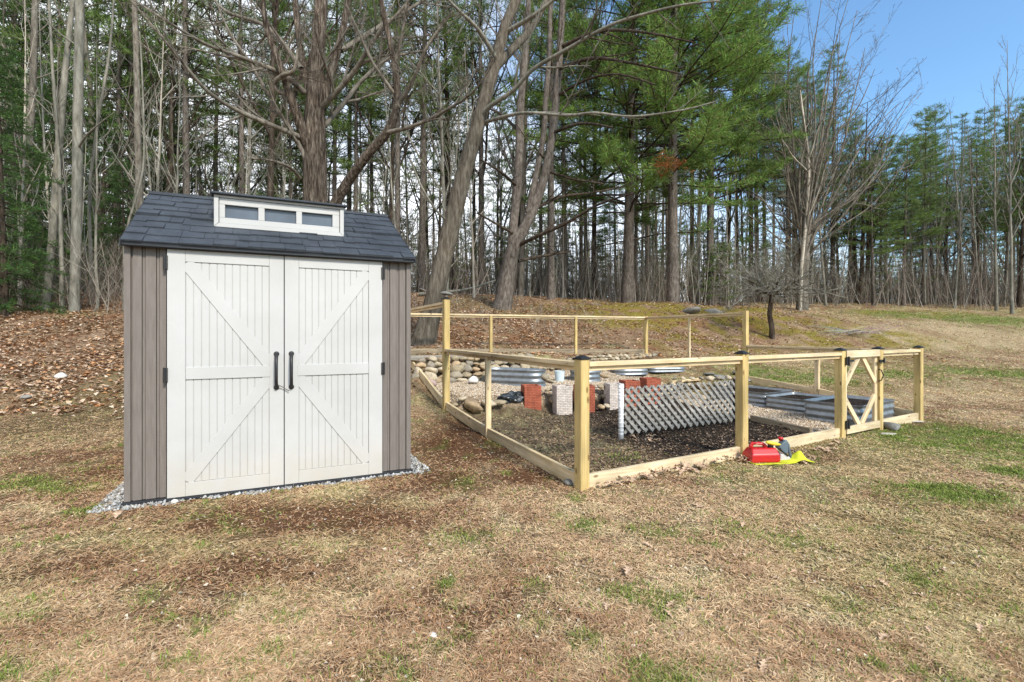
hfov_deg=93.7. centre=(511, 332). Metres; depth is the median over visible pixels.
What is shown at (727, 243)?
sapling
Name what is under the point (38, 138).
hemlock tree
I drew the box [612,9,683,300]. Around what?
pine tree
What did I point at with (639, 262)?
young pine
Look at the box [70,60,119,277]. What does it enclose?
sapling
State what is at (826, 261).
sapling
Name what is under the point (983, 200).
pine tree
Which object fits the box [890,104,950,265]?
pine tree
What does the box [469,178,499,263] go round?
bare tree
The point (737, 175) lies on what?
pine tree
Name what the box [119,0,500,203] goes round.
maple tree
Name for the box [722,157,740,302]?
sapling
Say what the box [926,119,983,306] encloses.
bare tree
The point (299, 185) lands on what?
hemlock tree
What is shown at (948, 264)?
sapling
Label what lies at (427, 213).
sapling
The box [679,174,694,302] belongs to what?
sapling
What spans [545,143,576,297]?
sapling
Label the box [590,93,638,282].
pine tree
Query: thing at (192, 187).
hemlock tree
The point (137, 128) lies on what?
grey trunk tree
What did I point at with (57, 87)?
sapling
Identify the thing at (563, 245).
sapling
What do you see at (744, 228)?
sapling
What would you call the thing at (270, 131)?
bare tree
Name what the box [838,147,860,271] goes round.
pine tree
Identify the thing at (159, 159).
sapling
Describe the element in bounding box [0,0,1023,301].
sky
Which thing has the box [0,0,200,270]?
bare tree
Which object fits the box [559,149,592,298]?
sapling
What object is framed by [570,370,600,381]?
raised bed
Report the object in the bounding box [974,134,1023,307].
bare tree
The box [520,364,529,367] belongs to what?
stone
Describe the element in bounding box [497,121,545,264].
pine tree
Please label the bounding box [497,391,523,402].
plastic sheet
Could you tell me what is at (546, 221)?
bare tree
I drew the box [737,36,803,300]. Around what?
pine tree
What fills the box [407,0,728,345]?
leaning tree
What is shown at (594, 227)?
bare tree
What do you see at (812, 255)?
bare tree
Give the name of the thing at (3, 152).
sapling
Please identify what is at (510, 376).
raised bed
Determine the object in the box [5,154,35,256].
sapling
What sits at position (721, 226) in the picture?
hemlock tree
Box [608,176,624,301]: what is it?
sapling
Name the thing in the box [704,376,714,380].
stone
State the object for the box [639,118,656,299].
sapling
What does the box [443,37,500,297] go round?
sapling
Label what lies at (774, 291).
gnarled tree
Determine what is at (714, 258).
young pine
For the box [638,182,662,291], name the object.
sapling
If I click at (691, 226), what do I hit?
pine tree
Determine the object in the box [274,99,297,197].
sapling
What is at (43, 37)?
hemlock tree
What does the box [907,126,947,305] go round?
bare tree
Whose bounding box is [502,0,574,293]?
pine tree
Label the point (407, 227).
bare tree
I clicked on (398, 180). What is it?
pine tree
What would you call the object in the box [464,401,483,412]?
stone
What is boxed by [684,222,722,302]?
young pine
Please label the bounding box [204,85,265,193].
bare tree
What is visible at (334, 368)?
door
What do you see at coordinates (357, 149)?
pine tree
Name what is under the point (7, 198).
hemlock tree
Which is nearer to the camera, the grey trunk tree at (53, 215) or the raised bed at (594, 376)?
the raised bed at (594, 376)
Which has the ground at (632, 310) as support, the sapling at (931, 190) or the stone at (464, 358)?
the sapling at (931, 190)
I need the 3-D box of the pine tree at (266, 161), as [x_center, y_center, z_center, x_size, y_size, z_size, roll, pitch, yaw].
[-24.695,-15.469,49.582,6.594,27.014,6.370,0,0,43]
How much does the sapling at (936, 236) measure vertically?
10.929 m
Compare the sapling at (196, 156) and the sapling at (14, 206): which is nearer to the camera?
the sapling at (14, 206)
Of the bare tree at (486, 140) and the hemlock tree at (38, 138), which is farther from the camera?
the bare tree at (486, 140)
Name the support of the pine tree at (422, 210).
on the ground at (632, 310)
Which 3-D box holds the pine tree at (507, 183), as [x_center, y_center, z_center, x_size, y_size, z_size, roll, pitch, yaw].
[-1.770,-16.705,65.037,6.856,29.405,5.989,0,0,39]
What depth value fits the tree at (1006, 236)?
33.09 m
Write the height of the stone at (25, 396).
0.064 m
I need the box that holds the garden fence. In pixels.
[411,297,924,490]
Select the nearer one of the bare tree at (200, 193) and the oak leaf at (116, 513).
the oak leaf at (116, 513)
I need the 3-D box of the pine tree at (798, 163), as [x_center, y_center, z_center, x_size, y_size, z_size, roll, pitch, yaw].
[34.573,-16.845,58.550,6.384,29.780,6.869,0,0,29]
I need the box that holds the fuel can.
[743,442,779,462]
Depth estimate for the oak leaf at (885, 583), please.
2.41 m
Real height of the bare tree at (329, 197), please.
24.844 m
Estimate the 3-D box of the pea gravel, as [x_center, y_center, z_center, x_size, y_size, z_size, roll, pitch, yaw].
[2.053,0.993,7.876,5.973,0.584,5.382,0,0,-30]
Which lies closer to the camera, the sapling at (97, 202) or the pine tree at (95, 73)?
the sapling at (97, 202)
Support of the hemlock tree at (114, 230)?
on the ground at (632, 310)
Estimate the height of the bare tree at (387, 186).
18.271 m
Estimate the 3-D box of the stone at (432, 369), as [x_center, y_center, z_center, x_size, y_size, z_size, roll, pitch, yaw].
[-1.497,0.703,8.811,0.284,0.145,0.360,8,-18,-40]
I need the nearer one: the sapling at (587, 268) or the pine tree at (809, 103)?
the sapling at (587, 268)
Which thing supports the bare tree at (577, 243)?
on the ground at (632, 310)
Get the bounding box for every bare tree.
[0,0,102,178]
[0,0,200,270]
[1,0,101,290]
[66,0,193,219]
[83,22,150,222]
[100,1,203,201]
[109,0,265,198]
[144,15,224,195]
[148,1,256,195]
[154,54,227,195]
[158,0,281,196]
[176,0,372,196]
[188,69,247,196]
[200,61,285,191]
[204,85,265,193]
[218,31,300,197]
[235,1,286,194]
[253,56,328,198]
[281,43,346,199]
[286,0,366,202]
[310,0,485,221]
[343,65,433,239]
[350,49,387,212]
[362,0,485,289]
[362,30,441,261]
[364,101,408,213]
[366,0,505,289]
[380,6,469,283]
[408,41,494,246]
[412,0,535,293]
[429,108,467,293]
[452,58,534,277]
[458,0,600,295]
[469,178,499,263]
[485,77,514,265]
[498,32,558,294]
[528,0,648,297]
[533,152,577,272]
[543,117,591,279]
[569,220,598,270]
[601,92,678,300]
[618,101,664,296]
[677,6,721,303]
[678,88,730,241]
[681,179,733,277]
[681,192,734,273]
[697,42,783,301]
[703,1,820,301]
[703,157,767,289]
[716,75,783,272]
[749,71,854,302]
[783,93,830,305]
[800,88,854,303]
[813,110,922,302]
[813,121,883,302]
[814,101,860,283]
[815,94,884,284]
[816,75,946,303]
[860,167,903,288]
[889,155,924,258]
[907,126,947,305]
[911,97,975,304]
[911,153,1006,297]
[921,130,980,284]
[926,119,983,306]
[928,136,986,304]
[945,150,986,300]
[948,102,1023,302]
[949,113,1002,308]
[950,107,999,267]
[958,114,983,281]
[959,65,1007,310]
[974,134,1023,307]
[988,34,1023,313]
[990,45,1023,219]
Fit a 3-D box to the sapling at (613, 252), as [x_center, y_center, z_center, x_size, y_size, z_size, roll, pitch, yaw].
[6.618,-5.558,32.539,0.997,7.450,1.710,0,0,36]
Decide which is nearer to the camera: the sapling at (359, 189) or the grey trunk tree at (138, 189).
the grey trunk tree at (138, 189)
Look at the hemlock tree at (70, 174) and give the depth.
34.80 m
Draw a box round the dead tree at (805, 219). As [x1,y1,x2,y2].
[782,90,824,310]
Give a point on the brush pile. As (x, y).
(855, 330)
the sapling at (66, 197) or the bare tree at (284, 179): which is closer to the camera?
the sapling at (66, 197)
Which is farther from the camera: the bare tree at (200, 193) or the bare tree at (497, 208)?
the bare tree at (497, 208)
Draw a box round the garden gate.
[846,349,884,433]
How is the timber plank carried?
on the ground at (632, 310)
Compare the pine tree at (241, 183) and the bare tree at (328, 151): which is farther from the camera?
the bare tree at (328, 151)
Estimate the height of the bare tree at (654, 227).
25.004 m
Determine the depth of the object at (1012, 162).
26.86 m
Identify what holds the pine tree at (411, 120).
on the ground at (632, 310)
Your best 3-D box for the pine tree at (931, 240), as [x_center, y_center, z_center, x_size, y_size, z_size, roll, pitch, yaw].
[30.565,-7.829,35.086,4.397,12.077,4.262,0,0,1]
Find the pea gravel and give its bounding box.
[435,370,856,432]
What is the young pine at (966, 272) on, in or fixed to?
on the ground at (632, 310)
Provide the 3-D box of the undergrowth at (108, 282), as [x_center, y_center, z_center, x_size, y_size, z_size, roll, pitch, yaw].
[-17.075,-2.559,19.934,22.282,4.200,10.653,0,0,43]
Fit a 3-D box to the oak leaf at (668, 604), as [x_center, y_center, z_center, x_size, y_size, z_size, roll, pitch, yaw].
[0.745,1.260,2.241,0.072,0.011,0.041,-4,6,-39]
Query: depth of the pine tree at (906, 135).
55.05 m
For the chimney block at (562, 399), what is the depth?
7.30 m
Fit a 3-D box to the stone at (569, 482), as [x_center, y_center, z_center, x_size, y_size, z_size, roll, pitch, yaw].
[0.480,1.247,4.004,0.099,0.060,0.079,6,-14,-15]
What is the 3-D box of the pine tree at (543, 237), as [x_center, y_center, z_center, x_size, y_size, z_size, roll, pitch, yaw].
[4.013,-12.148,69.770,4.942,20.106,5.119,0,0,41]
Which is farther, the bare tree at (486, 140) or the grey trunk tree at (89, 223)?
the bare tree at (486, 140)
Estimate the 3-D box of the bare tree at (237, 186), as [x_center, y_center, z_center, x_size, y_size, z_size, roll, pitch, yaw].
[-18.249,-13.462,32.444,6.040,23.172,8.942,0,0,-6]
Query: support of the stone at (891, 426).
on the ground at (632, 310)
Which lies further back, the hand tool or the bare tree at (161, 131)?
the bare tree at (161, 131)
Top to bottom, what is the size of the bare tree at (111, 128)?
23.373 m
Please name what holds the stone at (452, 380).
on the ground at (632, 310)
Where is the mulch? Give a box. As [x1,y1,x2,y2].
[472,400,804,472]
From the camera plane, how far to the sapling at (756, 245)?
33.50 m
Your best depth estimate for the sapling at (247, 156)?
18.68 m
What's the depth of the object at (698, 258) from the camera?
26.39 m
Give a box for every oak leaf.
[112,509,124,517]
[603,602,610,609]
[623,563,633,574]
[666,600,675,606]
[682,461,690,469]
[695,461,706,467]
[759,659,768,672]
[877,631,888,639]
[878,578,890,587]
[974,623,984,632]
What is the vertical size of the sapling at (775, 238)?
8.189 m
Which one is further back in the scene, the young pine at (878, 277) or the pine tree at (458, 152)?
the pine tree at (458, 152)
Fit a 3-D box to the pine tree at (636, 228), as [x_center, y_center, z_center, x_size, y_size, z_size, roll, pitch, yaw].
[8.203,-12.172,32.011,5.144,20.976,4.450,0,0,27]
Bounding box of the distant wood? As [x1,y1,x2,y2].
[44,195,1016,300]
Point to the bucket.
(559, 375)
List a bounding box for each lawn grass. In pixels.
[0,354,1023,681]
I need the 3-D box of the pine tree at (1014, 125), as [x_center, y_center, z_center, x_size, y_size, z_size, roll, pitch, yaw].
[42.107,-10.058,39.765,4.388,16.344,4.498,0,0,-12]
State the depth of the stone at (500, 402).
7.16 m
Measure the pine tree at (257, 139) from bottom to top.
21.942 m
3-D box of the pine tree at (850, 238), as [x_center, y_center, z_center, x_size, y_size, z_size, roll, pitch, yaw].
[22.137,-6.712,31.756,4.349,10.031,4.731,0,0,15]
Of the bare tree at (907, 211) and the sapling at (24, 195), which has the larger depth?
the bare tree at (907, 211)
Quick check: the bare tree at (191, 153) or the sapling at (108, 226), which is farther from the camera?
the bare tree at (191, 153)
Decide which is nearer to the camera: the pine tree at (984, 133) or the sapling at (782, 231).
the sapling at (782, 231)
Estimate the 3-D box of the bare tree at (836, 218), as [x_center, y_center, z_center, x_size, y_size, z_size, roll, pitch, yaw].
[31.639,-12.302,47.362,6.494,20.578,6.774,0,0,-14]
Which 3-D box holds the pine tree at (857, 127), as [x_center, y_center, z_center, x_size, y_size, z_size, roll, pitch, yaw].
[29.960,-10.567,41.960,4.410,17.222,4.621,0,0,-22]
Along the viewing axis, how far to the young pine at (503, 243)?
28.71 m
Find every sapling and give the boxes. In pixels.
[0,38,17,286]
[4,96,40,215]
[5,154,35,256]
[9,0,63,306]
[12,0,71,294]
[25,30,130,308]
[37,44,99,265]
[41,35,69,301]
[63,124,107,251]
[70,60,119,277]
[86,183,121,286]
[87,160,133,291]
[102,10,209,202]
[104,0,184,210]
[107,19,209,214]
[117,84,159,215]
[128,103,175,207]
[190,83,207,195]
[198,87,251,195]
[208,151,231,190]
[228,101,271,193]
[260,81,302,198]
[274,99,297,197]
[328,152,371,211]
[358,101,405,223]
[361,4,446,244]
[404,93,457,289]
[404,194,417,291]
[430,87,472,256]
[433,66,476,296]
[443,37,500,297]
[470,231,495,293]
[484,161,506,290]
[491,178,507,252]
[525,126,547,295]
[534,215,556,295]
[540,146,577,297]
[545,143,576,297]
[547,132,569,298]
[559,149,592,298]
[574,167,601,299]
[588,211,608,295]
[604,175,647,272]
[606,206,615,286]
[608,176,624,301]
[637,179,667,301]
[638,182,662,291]
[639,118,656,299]
[650,170,687,299]
[657,98,705,277]
[678,177,718,303]
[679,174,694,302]
[696,168,706,300]
[718,168,733,304]
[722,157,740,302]
[731,129,756,301]
[746,194,778,298]
[759,179,791,301]
[773,187,791,281]
[813,224,837,302]
[830,185,867,305]
[862,209,880,295]
[880,183,890,303]
[888,168,926,305]
[888,198,922,302]
[890,217,919,303]
[907,122,956,267]
[915,154,947,302]
[934,153,967,297]
[941,176,955,301]
[963,172,987,278]
[970,124,1002,298]
[976,239,993,299]
[997,130,1023,306]
[1003,210,1023,305]
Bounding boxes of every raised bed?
[491,367,546,386]
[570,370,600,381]
[611,368,647,374]
[647,366,684,371]
[713,385,792,406]
[765,392,828,413]
[804,395,894,424]
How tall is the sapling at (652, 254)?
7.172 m
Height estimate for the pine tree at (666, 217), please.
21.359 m
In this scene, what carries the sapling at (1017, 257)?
on the ground at (632, 310)
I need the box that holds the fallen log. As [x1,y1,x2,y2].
[418,280,495,295]
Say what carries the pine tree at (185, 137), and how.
on the ground at (632, 310)
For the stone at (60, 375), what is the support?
on the ground at (632, 310)
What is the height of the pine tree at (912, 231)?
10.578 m
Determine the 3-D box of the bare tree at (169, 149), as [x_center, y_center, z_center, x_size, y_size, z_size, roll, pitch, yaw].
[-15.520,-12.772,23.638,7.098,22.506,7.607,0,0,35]
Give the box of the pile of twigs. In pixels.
[411,286,613,339]
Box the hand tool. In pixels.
[765,436,794,459]
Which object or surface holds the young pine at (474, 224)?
on the ground at (632, 310)
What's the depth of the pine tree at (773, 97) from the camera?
24.82 m
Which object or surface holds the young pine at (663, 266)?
on the ground at (632, 310)
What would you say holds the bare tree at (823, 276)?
on the ground at (632, 310)
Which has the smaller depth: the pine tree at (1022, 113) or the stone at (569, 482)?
the stone at (569, 482)
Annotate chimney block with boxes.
[521,384,540,409]
[552,384,571,414]
[573,384,594,411]
[604,382,618,409]
[619,379,639,406]
[640,377,660,403]
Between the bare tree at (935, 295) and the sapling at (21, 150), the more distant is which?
the bare tree at (935, 295)
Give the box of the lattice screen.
[618,379,734,439]
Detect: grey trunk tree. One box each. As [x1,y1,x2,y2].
[0,0,103,310]
[3,0,73,291]
[17,0,84,310]
[30,0,113,312]
[83,0,115,304]
[111,0,153,210]
[122,31,164,309]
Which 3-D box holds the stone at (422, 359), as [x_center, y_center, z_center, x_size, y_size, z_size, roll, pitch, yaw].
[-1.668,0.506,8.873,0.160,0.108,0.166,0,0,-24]
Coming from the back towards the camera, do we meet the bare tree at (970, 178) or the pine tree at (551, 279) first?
the bare tree at (970, 178)
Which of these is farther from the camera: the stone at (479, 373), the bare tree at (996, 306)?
the bare tree at (996, 306)
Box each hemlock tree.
[0,0,93,281]
[0,34,51,295]
[0,36,69,316]
[3,65,107,289]
[3,153,69,304]
[46,106,134,291]
[57,175,109,289]
[64,133,110,270]
[68,28,191,288]
[81,157,145,294]
[148,175,166,193]
[176,162,208,195]
[285,176,302,199]
[400,215,417,291]
[542,218,582,296]
[588,234,608,298]
[596,202,623,299]
[638,227,664,300]
[700,216,733,300]
[813,236,836,302]
[907,195,962,303]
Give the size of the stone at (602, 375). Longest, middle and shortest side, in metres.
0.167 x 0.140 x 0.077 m
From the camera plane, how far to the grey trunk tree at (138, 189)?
14.98 m
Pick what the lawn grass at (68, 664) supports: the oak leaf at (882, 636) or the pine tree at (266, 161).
the oak leaf at (882, 636)
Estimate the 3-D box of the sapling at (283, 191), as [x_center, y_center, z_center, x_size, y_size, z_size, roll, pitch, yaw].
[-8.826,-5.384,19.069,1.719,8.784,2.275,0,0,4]
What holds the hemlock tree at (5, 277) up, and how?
on the ground at (632, 310)
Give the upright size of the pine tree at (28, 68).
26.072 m
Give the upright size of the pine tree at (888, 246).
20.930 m
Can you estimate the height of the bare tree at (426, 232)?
21.424 m
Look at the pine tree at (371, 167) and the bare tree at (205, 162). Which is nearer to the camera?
the pine tree at (371, 167)
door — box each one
[163,249,283,497]
[284,256,384,483]
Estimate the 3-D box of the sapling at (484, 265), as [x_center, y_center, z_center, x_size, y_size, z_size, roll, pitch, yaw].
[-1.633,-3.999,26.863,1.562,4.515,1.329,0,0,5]
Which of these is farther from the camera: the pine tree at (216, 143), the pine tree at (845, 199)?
the pine tree at (845, 199)
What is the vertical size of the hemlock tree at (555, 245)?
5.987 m
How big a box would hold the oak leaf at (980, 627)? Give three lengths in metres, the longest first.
0.066 x 0.039 x 0.016 m
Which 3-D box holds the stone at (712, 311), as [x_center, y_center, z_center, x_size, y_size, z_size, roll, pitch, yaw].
[8.175,-0.724,19.130,0.722,0.438,1.099,7,3,-42]
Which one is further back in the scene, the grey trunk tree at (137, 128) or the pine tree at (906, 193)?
the pine tree at (906, 193)
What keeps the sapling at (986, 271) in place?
on the ground at (632, 310)
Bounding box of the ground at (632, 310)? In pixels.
[0,292,1023,681]
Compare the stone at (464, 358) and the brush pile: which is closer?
the stone at (464, 358)
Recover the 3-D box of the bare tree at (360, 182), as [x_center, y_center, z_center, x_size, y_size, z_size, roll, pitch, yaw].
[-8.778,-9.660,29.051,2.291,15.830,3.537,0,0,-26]
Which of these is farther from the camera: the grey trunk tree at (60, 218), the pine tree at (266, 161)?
the pine tree at (266, 161)
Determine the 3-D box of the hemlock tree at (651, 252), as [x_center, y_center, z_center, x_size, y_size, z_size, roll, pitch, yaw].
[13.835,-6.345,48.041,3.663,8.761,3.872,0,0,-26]
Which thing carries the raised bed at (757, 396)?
on the pea gravel
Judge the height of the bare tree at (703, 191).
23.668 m
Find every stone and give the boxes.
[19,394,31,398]
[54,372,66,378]
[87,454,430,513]
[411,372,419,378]
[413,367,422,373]
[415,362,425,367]
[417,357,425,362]
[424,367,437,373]
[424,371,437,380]
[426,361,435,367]
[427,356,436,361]
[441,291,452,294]
[450,355,459,361]
[450,364,464,372]
[450,371,463,378]
[450,377,456,382]
[457,378,467,381]
[458,396,466,400]
[459,356,467,360]
[462,372,471,376]
[464,364,472,371]
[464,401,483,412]
[466,360,472,365]
[468,376,477,383]
[472,371,481,376]
[482,399,496,406]
[493,400,506,405]
[510,364,520,367]
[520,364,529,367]
[541,373,548,380]
[563,479,573,485]
[597,404,604,408]
[599,373,608,377]
[682,306,700,313]
[704,309,729,316]
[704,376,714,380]
[713,374,725,379]
[883,422,899,430]
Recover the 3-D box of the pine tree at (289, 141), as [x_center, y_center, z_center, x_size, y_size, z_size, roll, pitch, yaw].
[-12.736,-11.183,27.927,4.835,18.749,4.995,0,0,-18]
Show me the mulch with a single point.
(691, 438)
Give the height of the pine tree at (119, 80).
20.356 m
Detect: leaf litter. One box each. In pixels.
[0,291,952,418]
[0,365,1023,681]
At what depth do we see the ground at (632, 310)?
4.46 m
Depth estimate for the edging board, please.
6.42 m
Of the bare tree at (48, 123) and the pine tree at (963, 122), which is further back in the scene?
the pine tree at (963, 122)
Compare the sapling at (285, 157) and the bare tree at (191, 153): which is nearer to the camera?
the sapling at (285, 157)
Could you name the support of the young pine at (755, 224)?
on the ground at (632, 310)
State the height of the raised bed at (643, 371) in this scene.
0.240 m
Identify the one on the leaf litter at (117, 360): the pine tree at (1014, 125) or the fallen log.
the fallen log
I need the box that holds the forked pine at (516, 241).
[475,0,703,309]
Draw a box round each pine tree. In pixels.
[0,0,71,226]
[0,0,127,266]
[0,1,83,232]
[8,10,88,227]
[35,0,148,242]
[38,0,181,284]
[53,0,181,221]
[84,24,150,218]
[85,127,126,246]
[112,0,232,192]
[114,0,258,194]
[120,39,194,193]
[143,62,191,197]
[156,0,303,197]
[166,0,262,195]
[180,9,251,190]
[223,0,304,199]
[223,0,311,196]
[235,52,300,197]
[251,0,332,199]
[280,0,340,160]
[286,34,358,204]
[290,0,380,211]
[299,0,404,212]
[307,1,389,210]
[329,0,410,213]
[334,0,463,232]
[340,104,389,212]
[345,0,439,221]
[365,0,485,292]
[389,0,485,255]
[410,107,442,264]
[428,45,487,285]
[430,0,515,288]
[435,0,532,293]
[477,102,512,252]
[492,0,794,302]
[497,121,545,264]
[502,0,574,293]
[502,0,603,299]
[514,0,609,297]
[525,194,554,283]
[528,29,573,263]
[537,0,624,298]
[547,10,624,297]
[552,0,806,302]
[572,111,622,263]
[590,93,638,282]
[598,1,668,300]
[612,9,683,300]
[635,0,811,305]
[638,13,698,291]
[638,155,664,276]
[639,138,686,294]
[677,3,727,301]
[707,21,772,301]
[714,0,798,261]
[721,9,782,301]
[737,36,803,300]
[748,36,822,302]
[753,52,786,272]
[757,85,834,301]
[765,94,803,263]
[774,69,847,298]
[775,71,810,278]
[781,61,837,260]
[804,42,870,302]
[813,99,849,269]
[816,152,888,302]
[821,111,879,302]
[834,155,920,305]
[836,147,896,270]
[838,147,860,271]
[839,134,915,303]
[858,180,899,271]
[865,133,945,305]
[874,133,908,302]
[886,131,967,304]
[888,180,934,293]
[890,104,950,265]
[890,133,935,278]
[893,146,981,302]
[908,102,975,277]
[908,134,939,272]
[931,133,1017,304]
[940,111,989,296]
[945,139,1021,303]
[952,107,1007,301]
[962,141,1014,274]
[964,95,1023,302]
[965,143,1020,282]
[979,142,1023,276]
[989,115,1023,284]
[989,118,1022,285]
[998,96,1023,264]
[1000,127,1023,279]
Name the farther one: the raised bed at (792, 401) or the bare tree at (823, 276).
the bare tree at (823, 276)
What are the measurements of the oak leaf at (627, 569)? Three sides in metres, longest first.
0.105 x 0.062 x 0.030 m
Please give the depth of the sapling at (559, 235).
24.29 m
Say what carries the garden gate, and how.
attached to the garden fence
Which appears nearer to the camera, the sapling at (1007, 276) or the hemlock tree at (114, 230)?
the hemlock tree at (114, 230)
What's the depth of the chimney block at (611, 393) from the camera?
7.80 m
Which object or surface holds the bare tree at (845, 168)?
on the ground at (632, 310)
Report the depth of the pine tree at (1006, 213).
29.96 m
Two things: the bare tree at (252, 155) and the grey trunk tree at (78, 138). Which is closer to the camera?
the grey trunk tree at (78, 138)
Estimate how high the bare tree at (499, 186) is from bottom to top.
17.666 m
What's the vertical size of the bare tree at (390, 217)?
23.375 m
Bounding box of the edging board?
[750,415,811,432]
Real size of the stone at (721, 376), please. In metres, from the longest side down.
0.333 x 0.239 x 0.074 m
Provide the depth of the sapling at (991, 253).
36.08 m
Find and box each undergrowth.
[7,194,1023,309]
[7,217,123,312]
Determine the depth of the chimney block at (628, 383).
8.08 m
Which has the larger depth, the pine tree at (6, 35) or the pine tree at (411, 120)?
the pine tree at (411, 120)
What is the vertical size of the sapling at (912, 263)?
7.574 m
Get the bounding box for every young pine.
[413,244,433,289]
[454,213,493,293]
[485,230,517,288]
[525,240,545,294]
[617,246,644,291]
[656,247,679,296]
[659,213,692,289]
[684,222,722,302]
[696,240,742,305]
[734,198,776,302]
[858,252,896,295]
[863,264,900,299]
[952,249,985,298]
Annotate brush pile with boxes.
[805,320,907,336]
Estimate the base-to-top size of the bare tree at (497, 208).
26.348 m
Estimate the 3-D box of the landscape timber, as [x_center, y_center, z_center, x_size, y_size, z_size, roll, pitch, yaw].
[-1.283,0.480,9.455,1.748,0.090,0.140,1,0,-29]
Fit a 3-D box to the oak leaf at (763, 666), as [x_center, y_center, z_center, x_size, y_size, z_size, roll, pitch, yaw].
[0.952,1.258,1.819,0.040,0.010,0.069,2,14,37]
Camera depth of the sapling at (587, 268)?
24.90 m
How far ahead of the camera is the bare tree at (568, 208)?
40.66 m
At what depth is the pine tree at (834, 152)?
32.78 m
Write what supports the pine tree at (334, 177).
on the ground at (632, 310)
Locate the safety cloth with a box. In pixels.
[744,451,814,464]
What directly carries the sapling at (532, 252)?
on the ground at (632, 310)
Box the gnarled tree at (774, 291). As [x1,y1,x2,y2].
[710,223,858,338]
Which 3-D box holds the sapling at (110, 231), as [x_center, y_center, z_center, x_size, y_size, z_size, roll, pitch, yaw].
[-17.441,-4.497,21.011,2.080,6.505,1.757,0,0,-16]
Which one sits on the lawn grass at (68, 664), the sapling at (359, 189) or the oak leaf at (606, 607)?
the oak leaf at (606, 607)
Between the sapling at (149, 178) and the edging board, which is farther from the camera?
the sapling at (149, 178)
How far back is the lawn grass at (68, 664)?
2.42 m
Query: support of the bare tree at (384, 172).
on the ground at (632, 310)
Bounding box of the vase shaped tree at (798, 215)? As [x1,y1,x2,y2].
[726,0,943,310]
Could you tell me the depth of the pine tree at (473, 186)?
35.99 m
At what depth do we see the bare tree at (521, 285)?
24.49 m
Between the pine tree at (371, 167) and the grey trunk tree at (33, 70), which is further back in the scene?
the pine tree at (371, 167)
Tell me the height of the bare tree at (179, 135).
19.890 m
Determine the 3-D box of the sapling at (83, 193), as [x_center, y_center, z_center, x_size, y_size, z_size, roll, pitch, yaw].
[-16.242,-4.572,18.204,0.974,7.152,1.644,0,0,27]
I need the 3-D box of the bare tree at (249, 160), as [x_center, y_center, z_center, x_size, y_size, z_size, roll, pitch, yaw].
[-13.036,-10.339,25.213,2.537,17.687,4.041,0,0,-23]
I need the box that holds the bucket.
[554,368,564,381]
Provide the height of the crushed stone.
0.088 m
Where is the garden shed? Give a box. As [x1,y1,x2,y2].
[119,191,415,505]
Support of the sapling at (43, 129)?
on the ground at (632, 310)
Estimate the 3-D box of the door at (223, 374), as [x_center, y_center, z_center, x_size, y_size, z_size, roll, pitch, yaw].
[-2.233,0.306,3.746,0.815,1.876,0.119,0,0,-25]
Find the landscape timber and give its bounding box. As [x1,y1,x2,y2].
[411,355,463,359]
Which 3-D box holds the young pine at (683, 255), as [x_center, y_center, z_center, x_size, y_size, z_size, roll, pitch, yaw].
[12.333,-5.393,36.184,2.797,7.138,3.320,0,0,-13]
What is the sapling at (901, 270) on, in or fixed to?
on the ground at (632, 310)
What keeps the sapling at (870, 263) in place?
on the ground at (632, 310)
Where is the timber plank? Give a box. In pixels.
[669,378,699,382]
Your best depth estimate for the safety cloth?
4.64 m
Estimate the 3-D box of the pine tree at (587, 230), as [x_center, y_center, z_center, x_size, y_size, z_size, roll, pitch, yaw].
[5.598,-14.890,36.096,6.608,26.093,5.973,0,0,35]
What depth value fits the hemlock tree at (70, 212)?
24.64 m
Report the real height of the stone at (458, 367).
0.192 m
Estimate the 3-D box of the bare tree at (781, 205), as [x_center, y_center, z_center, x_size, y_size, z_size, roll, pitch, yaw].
[18.185,-9.172,30.829,6.036,15.290,6.997,0,0,29]
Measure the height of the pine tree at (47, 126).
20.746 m
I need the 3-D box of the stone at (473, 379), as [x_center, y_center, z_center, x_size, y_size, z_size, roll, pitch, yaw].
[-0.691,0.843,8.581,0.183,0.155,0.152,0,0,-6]
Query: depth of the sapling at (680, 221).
24.42 m
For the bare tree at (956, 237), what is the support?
on the ground at (632, 310)
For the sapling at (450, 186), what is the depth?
19.52 m
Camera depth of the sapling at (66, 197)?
16.37 m
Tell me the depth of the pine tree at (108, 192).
53.20 m
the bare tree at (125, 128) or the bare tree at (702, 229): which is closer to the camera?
the bare tree at (125, 128)
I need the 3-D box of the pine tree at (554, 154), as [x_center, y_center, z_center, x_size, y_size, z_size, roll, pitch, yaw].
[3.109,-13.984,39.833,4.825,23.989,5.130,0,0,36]
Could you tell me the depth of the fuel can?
4.66 m
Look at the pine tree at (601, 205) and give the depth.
47.37 m
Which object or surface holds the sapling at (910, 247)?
on the ground at (632, 310)
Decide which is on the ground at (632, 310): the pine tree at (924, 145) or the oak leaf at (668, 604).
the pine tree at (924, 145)
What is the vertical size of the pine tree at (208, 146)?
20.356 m
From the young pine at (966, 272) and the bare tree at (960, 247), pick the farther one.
the young pine at (966, 272)
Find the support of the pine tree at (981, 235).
on the ground at (632, 310)

